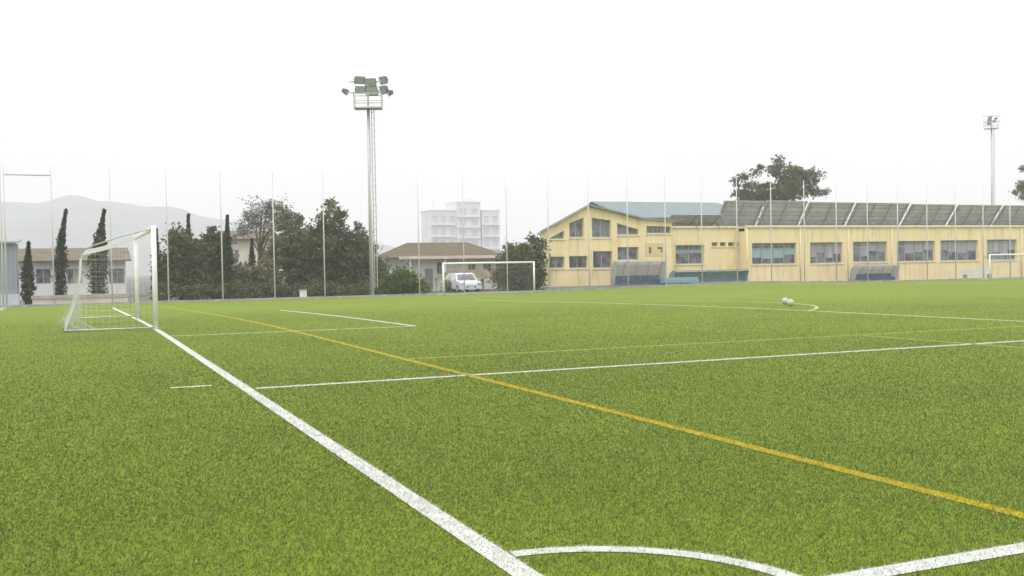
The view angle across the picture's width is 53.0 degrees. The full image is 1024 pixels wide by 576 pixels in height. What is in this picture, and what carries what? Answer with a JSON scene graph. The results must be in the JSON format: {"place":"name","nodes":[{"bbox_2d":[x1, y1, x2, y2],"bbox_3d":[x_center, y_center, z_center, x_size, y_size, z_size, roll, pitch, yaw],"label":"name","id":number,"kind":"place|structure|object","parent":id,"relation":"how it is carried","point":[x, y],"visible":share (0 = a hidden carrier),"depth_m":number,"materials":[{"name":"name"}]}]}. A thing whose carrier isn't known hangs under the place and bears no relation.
{"place":"outdoors","nodes":[
{"label":"outdoors","id":0,"kind":"place"},
{"bbox_2d":[0,195,395,274],"bbox_3d":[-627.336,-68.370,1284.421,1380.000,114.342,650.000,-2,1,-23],"label":"hills","id":1,"kind":"structure","parent":0,"point":[26,222],"depth_m":1213.93,"materials":[{"name":"grey"}]},
{"bbox_2d":[20,275,645,304],"bbox_3d":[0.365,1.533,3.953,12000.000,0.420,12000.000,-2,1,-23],"label":"ground","id":2,"kind":"structure","parent":0,"point":[144,282],"depth_m":98.95,"materials":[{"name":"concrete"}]},
{"bbox_2d":[0,174,4,309],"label":"tall post fence","id":3,"kind":"object","parent":2,"relation":"on","point":[1,251],"visible":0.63,"depth_m":55.09,"materials":[{"name":"white metal"}]},
{"bbox_2d":[0,239,21,304],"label":"shed","id":4,"kind":"structure","parent":2,"relation":"on","point":[12,259],"depth_m":59.80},
{"bbox_2d":[18,240,37,304],"bbox_3d":[-28.548,-0.830,60.608,1.092,4.019,1.086,-2,1,-23],"label":"cypress tree","id":5,"kind":"object","parent":2,"relation":"on","point":[27,278],"visible":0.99,"depth_m":60.48,"materials":[{"name":"green plant"}]},
{"bbox_2d":[49,208,68,294],"bbox_3d":[-28.019,-1.931,63.574,1.233,6.079,1.085,-2,1,-23],"label":"cypress tree","id":6,"kind":"object","parent":2,"relation":"on","point":[60,264],"visible":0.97,"depth_m":63.48,"materials":[{"name":"green plant"}]},
{"bbox_2d":[18,248,130,299],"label":"house","id":7,"kind":"structure","parent":2,"relation":"on","point":[42,263],"depth_m":77.03,"materials":[{"name":"white paint"}]},
{"bbox_2d":[36,269,50,283],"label":"window","id":8,"kind":"structure","parent":7,"relation":"in","point":[42,275],"depth_m":76.06,"materials":[{"name":"grey glass"}]},
{"bbox_2d":[67,269,81,283],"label":"window","id":9,"kind":"structure","parent":7,"relation":"in","point":[69,271],"depth_m":76.84,"materials":[{"name":"grey glass"}]},
{"bbox_2d":[109,269,124,283],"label":"window","id":10,"kind":"structure","parent":7,"relation":"in","point":[116,272],"depth_m":78.09,"materials":[{"name":"grey glass"}]},
{"bbox_2d":[31,293,128,305],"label":"wall","id":11,"kind":"structure","parent":2,"relation":"on","point":[62,299],"depth_m":60.68,"materials":[{"name":"beige paint"}]},
{"bbox_2d":[82,208,110,293],"bbox_3d":[-26.036,-1.980,64.409,1.746,6.070,1.687,-2,1,-23],"label":"cypress tree","id":12,"kind":"object","parent":2,"relation":"on","point":[100,266],"visible":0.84,"depth_m":64.28,"materials":[{"name":"green plant"}]},
{"bbox_2d":[149,228,164,300],"bbox_3d":[-22.267,-1.424,64.388,0.862,4.826,0.857,0,1,32],"label":"cypress tree","id":13,"kind":"object","parent":2,"relation":"on","point":[159,270],"visible":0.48,"depth_m":64.31,"materials":[{"name":"green plant"}]},
{"bbox_2d":[148,222,219,299],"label":"tree","id":14,"kind":"object","parent":2,"relation":"on","point":[183,266],"visible":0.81,"depth_m":65.87,"materials":[{"name":"green plant"}]},
{"bbox_2d":[185,213,191,236],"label":"cypress tree","id":15,"kind":"object","parent":2,"relation":"on","point":[188,225],"visible":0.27,"depth_m":70.33,"materials":[{"name":"green plant"}]},
{"bbox_2d":[194,225,239,298],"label":"tree","id":16,"kind":"object","parent":2,"relation":"on","point":[211,239],"visible":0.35,"depth_m":67.40,"materials":[{"name":"green plant"}]},
{"bbox_2d":[217,214,236,298],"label":"cypress tree","id":17,"kind":"object","parent":2,"relation":"on","point":[227,252],"visible":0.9,"depth_m":66.93,"materials":[{"name":"green plant"}]},
{"bbox_2d":[220,231,277,268],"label":"house","id":18,"kind":"structure","parent":2,"relation":"on","point":[241,246],"depth_m":101.30,"materials":[{"name":"beige paint"}]},
{"bbox_2d":[234,250,238,262],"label":"window","id":19,"kind":"structure","parent":18,"relation":"in","point":[236,251],"depth_m":101.06,"materials":[{"name":"grey glass"}]},
{"bbox_2d":[247,238,256,269],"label":"cypress tree","id":20,"kind":"object","parent":2,"relation":"on","point":[252,257],"visible":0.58,"depth_m":73.00,"materials":[{"name":"green plant"}]},
{"bbox_2d":[216,258,288,298],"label":"tree","id":21,"kind":"object","parent":2,"relation":"on","point":[243,273],"visible":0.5,"depth_m":67.64,"materials":[{"name":"green plant"}]},
{"bbox_2d":[142,278,382,300],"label":"hedge","id":22,"kind":"object","parent":2,"relation":"on","point":[315,289],"visible":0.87,"depth_m":65.69,"materials":[{"name":"green plant"}]},
{"bbox_2d":[232,193,293,265],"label":"tree","id":23,"kind":"object","parent":2,"relation":"on","point":[256,217],"visible":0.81,"depth_m":78.09,"materials":[{"name":"grey plant"}]},
{"bbox_2d":[257,201,311,296],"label":"tree","id":24,"kind":"object","parent":2,"relation":"on","point":[284,255],"visible":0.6,"depth_m":70.37,"materials":[{"name":"green plant"}]},
{"bbox_2d":[287,196,369,295],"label":"tree","id":25,"kind":"object","parent":2,"relation":"on","point":[339,263],"visible":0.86,"depth_m":69.45,"materials":[{"name":"green plant"}]},
{"bbox_2d":[341,76,393,294],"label":"floodlight mast","id":26,"kind":"object","parent":2,"relation":"on","point":[369,88],"visible":0.99,"depth_m":66.79,"materials":[{"name":"metal"}]},
{"bbox_2d":[346,221,391,294],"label":"tree","id":27,"kind":"object","parent":2,"relation":"on","point":[359,240],"visible":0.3,"depth_m":71.54,"materials":[{"name":"green plant"}]},
{"bbox_2d":[374,261,432,294],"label":"shrub","id":28,"kind":"object","parent":2,"relation":"on","point":[401,281],"visible":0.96,"depth_m":70.08,"materials":[{"name":"green plant"}]},
{"bbox_2d":[378,242,504,290],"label":"house","id":29,"kind":"structure","parent":2,"relation":"on","point":[434,257],"depth_m":82.50,"materials":[{"name":"white paint"}]},
{"bbox_2d":[425,269,432,289],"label":"door","id":30,"kind":"structure","parent":29,"relation":"in","point":[428,272],"depth_m":81.60,"materials":[{"name":"grey"}]},
{"bbox_2d":[437,262,441,273],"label":"window","id":31,"kind":"structure","parent":29,"relation":"in","point":[439,264],"depth_m":81.92,"materials":[{"name":"grey glass"}]},
{"bbox_2d":[468,264,474,269],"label":"window","id":32,"kind":"structure","parent":29,"relation":"in","point":[470,266],"depth_m":83.01,"materials":[{"name":"grey glass"}]},
{"bbox_2d":[483,264,490,271],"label":"window","id":33,"kind":"structure","parent":29,"relation":"in","point":[485,266],"depth_m":83.57,"materials":[{"name":"grey glass"}]},
{"bbox_2d":[439,275,467,292],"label":"shrub","id":34,"kind":"object","parent":2,"relation":"on","point":[447,286],"visible":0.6,"depth_m":75.06,"materials":[{"name":"green plant"}]},
{"bbox_2d":[420,199,499,252],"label":"apartment building","id":35,"kind":"structure","parent":2,"relation":"on","point":[481,228],"depth_m":494.09,"materials":[{"name":"grey"}]},
{"bbox_2d":[432,216,436,222],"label":"window","id":36,"kind":"structure","parent":35,"relation":"in","point":[434,218],"depth_m":488.51,"materials":[{"name":"grey glass"}]},
{"bbox_2d":[441,228,445,234],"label":"window","id":37,"kind":"structure","parent":35,"relation":"in","point":[443,230],"depth_m":490.31,"materials":[{"name":"grey glass"}]},
{"bbox_2d":[449,228,453,234],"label":"window","id":38,"kind":"structure","parent":35,"relation":"in","point":[451,229],"depth_m":491.98,"materials":[{"name":"grey glass"}]},
{"bbox_2d":[449,216,453,222],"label":"window","id":39,"kind":"structure","parent":35,"relation":"in","point":[451,218],"depth_m":491.86,"materials":[{"name":"grey glass"}]},
{"bbox_2d":[459,220,465,225],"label":"window","id":40,"kind":"structure","parent":35,"relation":"in","point":[461,221],"depth_m":493.07,"materials":[{"name":"grey glass"}]},
{"bbox_2d":[459,209,465,214],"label":"window","id":41,"kind":"structure","parent":35,"relation":"in","point":[460,210],"depth_m":492.83,"materials":[{"name":"grey glass"}]},
{"bbox_2d":[460,230,465,236],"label":"window","id":42,"kind":"structure","parent":35,"relation":"in","point":[461,231],"depth_m":493.07,"materials":[{"name":"grey glass"}]},
{"bbox_2d":[471,230,477,236],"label":"window","id":43,"kind":"structure","parent":35,"relation":"in","point":[474,232],"depth_m":495.60,"materials":[{"name":"grey glass"}]},
{"bbox_2d":[471,220,477,225],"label":"window","id":44,"kind":"structure","parent":35,"relation":"in","point":[473,222],"depth_m":495.48,"materials":[{"name":"grey glass"}]},
{"bbox_2d":[471,209,477,214],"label":"window","id":45,"kind":"structure","parent":35,"relation":"in","point":[473,211],"depth_m":495.36,"materials":[{"name":"grey glass"}]},
{"bbox_2d":[484,240,488,246],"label":"window","id":46,"kind":"structure","parent":35,"relation":"in","point":[486,242],"depth_m":499.12,"materials":[{"name":"grey glass"}]},
{"bbox_2d":[484,228,488,234],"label":"window","id":47,"kind":"structure","parent":35,"relation":"in","point":[486,230],"depth_m":499.00,"materials":[{"name":"grey glass"}]},
{"bbox_2d":[484,216,488,222],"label":"window","id":48,"kind":"structure","parent":35,"relation":"in","point":[486,219],"depth_m":499.00,"materials":[{"name":"grey glass"}]},
{"bbox_2d":[493,240,497,246],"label":"window","id":49,"kind":"structure","parent":35,"relation":"in","point":[495,242],"depth_m":500.95,"materials":[{"name":"grey glass"}]},
{"bbox_2d":[493,228,497,234],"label":"window","id":50,"kind":"structure","parent":35,"relation":"in","point":[495,230],"depth_m":500.95,"materials":[{"name":"grey glass"}]},
{"bbox_2d":[444,273,481,292],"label":"parked car","id":51,"kind":"object","parent":2,"relation":"on","point":[458,284],"visible":0.77,"depth_m":74.25,"materials":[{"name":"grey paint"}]},
{"bbox_2d":[2,166,1010,304],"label":"tall post fence","id":52,"kind":"object","parent":2,"relation":"on","point":[463,234],"visible":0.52,"depth_m":68.95,"materials":[{"name":"metal"}]},
{"bbox_2d":[1,277,1023,307],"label":"kerb","id":53,"kind":"structure","parent":2,"relation":"on","point":[103,303],"depth_m":68.34,"materials":[{"name":"concrete"}]},
{"bbox_2d":[299,289,306,296],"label":"marker block","id":54,"kind":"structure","parent":53,"relation":"on","point":[303,292],"depth_m":64.42,"materials":[{"name":"white paint"}]},
{"bbox_2d":[485,231,559,290],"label":"tree","id":55,"kind":"object","parent":2,"relation":"on","point":[524,251],"visible":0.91,"depth_m":73.67,"materials":[{"name":"green plant"}]},
{"bbox_2d":[610,260,666,285],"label":"team shelter","id":56,"kind":"object","parent":2,"relation":"on","point":[646,272],"visible":0.95,"depth_m":76.87,"materials":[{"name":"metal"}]},
{"bbox_2d":[659,277,699,284],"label":"crash mat stack","id":57,"kind":"object","parent":2,"relation":"on","point":[681,280],"visible":0.71,"depth_m":76.76,"materials":[{"name":"blue plastic"}]},
{"bbox_2d":[668,269,748,282],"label":"team shelter","id":58,"kind":"object","parent":2,"relation":"on","point":[709,276],"visible":0.74,"depth_m":80.01,"materials":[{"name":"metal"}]},
{"bbox_2d":[728,154,831,205],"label":"tree","id":59,"kind":"object","parent":2,"relation":"on","point":[788,185],"visible":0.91,"depth_m":116.08,"materials":[{"name":"green plant"}]},
{"bbox_2d":[539,201,1023,289],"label":"school building","id":60,"kind":"structure","parent":2,"relation":"on","point":[568,244],"depth_m":85.44,"materials":[{"name":"yellow paint"}]},
{"bbox_2d":[549,231,564,239],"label":"window","id":61,"kind":"structure","parent":60,"relation":"in","point":[559,236],"depth_m":77.31,"materials":[{"name":"grey glass"}]},
{"bbox_2d":[549,257,565,269],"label":"window","id":62,"kind":"structure","parent":60,"relation":"in","point":[554,261],"depth_m":77.24,"materials":[{"name":"grey glass"}]},
{"bbox_2d":[569,218,584,238],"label":"window","id":63,"kind":"structure","parent":60,"relation":"in","point":[575,228],"depth_m":77.86,"materials":[{"name":"grey glass"}]},
{"bbox_2d":[569,256,588,269],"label":"window","id":64,"kind":"structure","parent":60,"relation":"in","point":[575,262],"depth_m":77.96,"materials":[{"name":"grey glass"}]},
{"bbox_2d":[591,218,611,238],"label":"window","id":65,"kind":"structure","parent":60,"relation":"in","point":[600,228],"depth_m":78.70,"materials":[{"name":"grey glass"}]},
{"bbox_2d":[593,251,610,269],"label":"window","id":66,"kind":"structure","parent":60,"relation":"in","point":[601,259],"depth_m":78.78,"materials":[{"name":"grey glass"}]},
{"bbox_2d":[617,247,637,260],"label":"window","id":67,"kind":"structure","parent":60,"relation":"in","point":[622,251],"depth_m":79.63,"materials":[{"name":"grey glass"}]},
{"bbox_2d":[617,224,639,235],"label":"window","id":68,"kind":"structure","parent":60,"relation":"in","point":[621,230],"depth_m":79.57,"materials":[{"name":"grey glass"}]},
{"bbox_2d":[646,226,671,234],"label":"window","id":69,"kind":"structure","parent":60,"relation":"in","point":[651,230],"depth_m":80.67,"materials":[{"name":"grey glass"}]},
{"bbox_2d":[675,245,705,264],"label":"window","id":70,"kind":"structure","parent":60,"relation":"in","point":[685,254],"depth_m":83.15,"materials":[{"name":"grey glass"}]},
{"bbox_2d":[752,243,797,265],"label":"window","id":71,"kind":"structure","parent":60,"relation":"in","point":[782,253],"depth_m":85.14,"materials":[{"name":"grey glass"}]},
{"bbox_2d":[810,242,843,264],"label":"window","id":72,"kind":"structure","parent":60,"relation":"in","point":[820,252],"depth_m":87.22,"materials":[{"name":"grey glass"}]},
{"bbox_2d":[853,242,888,262],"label":"window","id":73,"kind":"structure","parent":60,"relation":"in","point":[876,250],"depth_m":89.14,"materials":[{"name":"grey glass"}]},
{"bbox_2d":[896,241,935,262],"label":"window","id":74,"kind":"structure","parent":60,"relation":"in","point":[913,251],"depth_m":91.16,"materials":[{"name":"grey glass"}]},
{"bbox_2d":[940,240,978,261],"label":"window","id":75,"kind":"structure","parent":60,"relation":"in","point":[965,249],"depth_m":93.21,"materials":[{"name":"grey glass"}]},
{"bbox_2d":[987,239,1017,260],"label":"window","id":76,"kind":"structure","parent":60,"relation":"in","point":[993,246],"depth_m":95.31,"materials":[{"name":"grey glass"}]},
{"bbox_2d":[850,264,899,280],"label":"team shelter","id":77,"kind":"object","parent":2,"relation":"on","point":[877,272],"visible":0.92,"depth_m":86.09,"materials":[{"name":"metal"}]},
{"bbox_2d":[962,270,992,277],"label":"bench","id":78,"kind":"object","parent":2,"relation":"on","point":[965,274],"visible":0.68,"depth_m":88.97,"materials":[{"name":"metal"}]},
{"bbox_2d":[982,115,998,224],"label":"floodlight mast","id":79,"kind":"object","parent":2,"relation":"on","point":[989,121],"visible":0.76,"depth_m":121.47,"materials":[{"name":"metal"}]},
{"bbox_2d":[1011,164,1023,200],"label":"tree","id":80,"kind":"object","parent":2,"relation":"on","point":[1019,187],"visible":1,"depth_m":131.82,"materials":[{"name":"green plant"}]},
{"bbox_2d":[435,269,497,291],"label":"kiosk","id":81,"kind":"object","parent":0,"point":[483,274],"visible":0.43,"depth_m":78.84,"materials":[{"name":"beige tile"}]},
{"bbox_2d":[0,278,1023,575],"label":"pitch","id":82,"kind":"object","parent":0,"point":[954,292],"visible":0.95,"depth_m":9.15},
{"bbox_2d":[55,225,158,331],"bbox_3d":[-11.048,-0.252,27.653,2.310,2.530,7.520,-2,1,-23],"label":"football goal","id":83,"kind":"object","parent":82,"relation":"on","point":[152,229],"visible":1,"depth_m":24.64,"materials":[{"name":"white paint"}]},
{"bbox_2d":[170,385,210,387],"bbox_3d":[-3.749,1.150,12.028,0.472,0.020,0.106,-2,1,-23],"label":"corner distance mark","id":84,"kind":"object","parent":82,"relation":"on","point":[190,386],"visible":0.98,"depth_m":12.04,"materials":[{"name":"white paint"}]},
{"bbox_2d":[176,326,406,335],"bbox_3d":[-4.705,0.945,22.779,5.440,0.020,0.134,-2,1,-23],"label":"goal area side line","id":85,"kind":"object","parent":82,"relation":"on","point":[287,331],"visible":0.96,"depth_m":22.65,"materials":[{"name":"white paint"}]},
{"bbox_2d":[113,308,543,575],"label":"goal line","id":86,"kind":"object","parent":82,"relation":"on","point":[491,551],"visible":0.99,"depth_m":6.19,"materials":[{"name":"white paint"}]},
{"bbox_2d":[281,310,415,325],"bbox_3d":[-5.554,0.858,31.530,0.163,0.178,16.640,-2,1,-23],"label":"goal area front line","id":87,"kind":"object","parent":82,"relation":"on","point":[356,318],"visible":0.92,"depth_m":28.51,"materials":[{"name":"white paint"}]},
{"bbox_2d":[437,261,534,295],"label":"football goal","id":88,"kind":"object","parent":82,"relation":"on","point":[472,263],"visible":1,"depth_m":65.62,"materials":[{"name":"white paint"}]},
{"bbox_2d":[0,295,1023,575],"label":"turf blades","id":89,"kind":"object","parent":82,"relation":"on","point":[886,419],"visible":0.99,"depth_m":7.59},
{"bbox_2d":[167,306,1023,517],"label":"yellow touchline","id":90,"kind":"object","parent":82,"relation":"on","point":[984,505],"visible":0.98,"depth_m":7.42,"materials":[{"name":"yellow paint"}]},
{"bbox_2d":[256,340,1023,388],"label":"penalty area side line","id":91,"kind":"object","parent":82,"relation":"on","point":[617,365],"visible":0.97,"depth_m":13.52,"materials":[{"name":"white paint"}]},
{"bbox_2d":[509,544,805,575],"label":"corner arc","id":92,"kind":"object","parent":82,"relation":"on","point":[765,568],"visible":0.99,"depth_m":4.77,"materials":[{"name":"white paint"}]},
{"bbox_2d":[410,326,1018,358],"bbox_3d":[11.034,0.712,20.509,27.301,0.020,0.133,-2,1,-23],"label":"yellow area side line","id":93,"kind":"object","parent":82,"relation":"on","point":[703,343],"visible":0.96,"depth_m":17.16,"materials":[{"name":"paint"}]},
{"bbox_2d":[610,301,818,310],"bbox_3d":[6.884,0.540,35.367,3.596,0.145,14.499,-2,1,-23],"label":"penalty arc","id":94,"kind":"object","parent":82,"relation":"on","point":[816,307],"visible":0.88,"depth_m":32.24,"materials":[{"name":"white paint"}]},
{"bbox_2d":[491,300,1011,320],"bbox_3d":[5.144,0.663,34.623,0.146,0.299,35.597,-2,1,-23],"label":"penalty area front line","id":95,"kind":"object","parent":82,"relation":"on","point":[803,310],"visible":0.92,"depth_m":27.28,"materials":[{"name":"white paint"}]},
{"bbox_2d":[782,298,787,303],"bbox_3d":[8.601,0.412,32.380,0.217,0.220,0.211,-2,1,-23],"label":"football","id":96,"kind":"object","parent":82,"relation":"on","point":[784,300],"visible":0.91,"depth_m":32.30,"materials":[{"name":"white leather"}]},
{"bbox_2d":[787,299,793,305],"bbox_3d":[8.352,0.441,30.827,0.217,0.220,0.211,-2,1,-23],"label":"football","id":97,"kind":"object","parent":82,"relation":"on","point":[790,302],"visible":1,"depth_m":30.75,"materials":[{"name":"white leather"}]},
{"bbox_2d":[821,541,1023,575],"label":"touchline","id":98,"kind":"object","parent":82,"relation":"on","point":[919,565],"visible":1,"depth_m":4.53,"materials":[{"name":"white paint"}]},
{"bbox_2d":[861,335,1023,347],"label":"yellow area front line","id":99,"kind":"object","parent":82,"relation":"on","point":[945,341],"visible":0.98,"depth_m":16.59,"materials":[{"name":"paint"}]},
{"bbox_2d":[976,254,1023,279],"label":"football goal","id":100,"kind":"object","parent":82,"relation":"on","point":[989,264],"visible":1,"depth_m":82.78,"materials":[{"name":"metal"}]},
{"bbox_2d":[0,0,1023,252],"label":"sky","id":101,"kind":"structure","parent":0,"point":[878,96],"materials":[{"name":"white"}]},
{"bbox_2d":[668,214,721,228],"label":"solar panel bank","id":102,"kind":"structure","parent":0,"point":[693,219],"depth_m":83.40,"materials":[{"name":"glass"}]},
{"bbox_2d":[715,200,764,228],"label":"solar panel bank","id":103,"kind":"structure","parent":0,"point":[748,212],"depth_m":85.20,"materials":[{"name":"glass"}]},
{"bbox_2d":[757,200,807,224],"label":"solar panel bank","id":104,"kind":"structure","parent":0,"point":[786,212],"depth_m":86.85,"materials":[{"name":"glass"}]},
{"bbox_2d":[799,202,854,224],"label":"solar panel bank","id":105,"kind":"structure","parent":0,"point":[820,213],"depth_m":88.72,"materials":[{"name":"glass"}]},
{"bbox_2d":[846,202,909,224],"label":"solar panel bank","id":106,"kind":"structure","parent":0,"point":[882,213],"depth_m":90.94,"materials":[{"name":"glass"}]},
{"bbox_2d":[900,204,956,224],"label":"solar panel bank","id":107,"kind":"structure","parent":0,"point":[938,214],"depth_m":93.24,"materials":[{"name":"glass"}]},
{"bbox_2d":[947,205,1001,224],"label":"solar panel bank","id":108,"kind":"structure","parent":0,"point":[970,214],"depth_m":95.51,"materials":[{"name":"glass"}]},
{"bbox_2d":[992,205,1023,224],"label":"solar panel bank","id":109,"kind":"structure","parent":0,"point":[1016,214],"depth_m":97.31,"materials":[{"name":"metal"}]}
]}

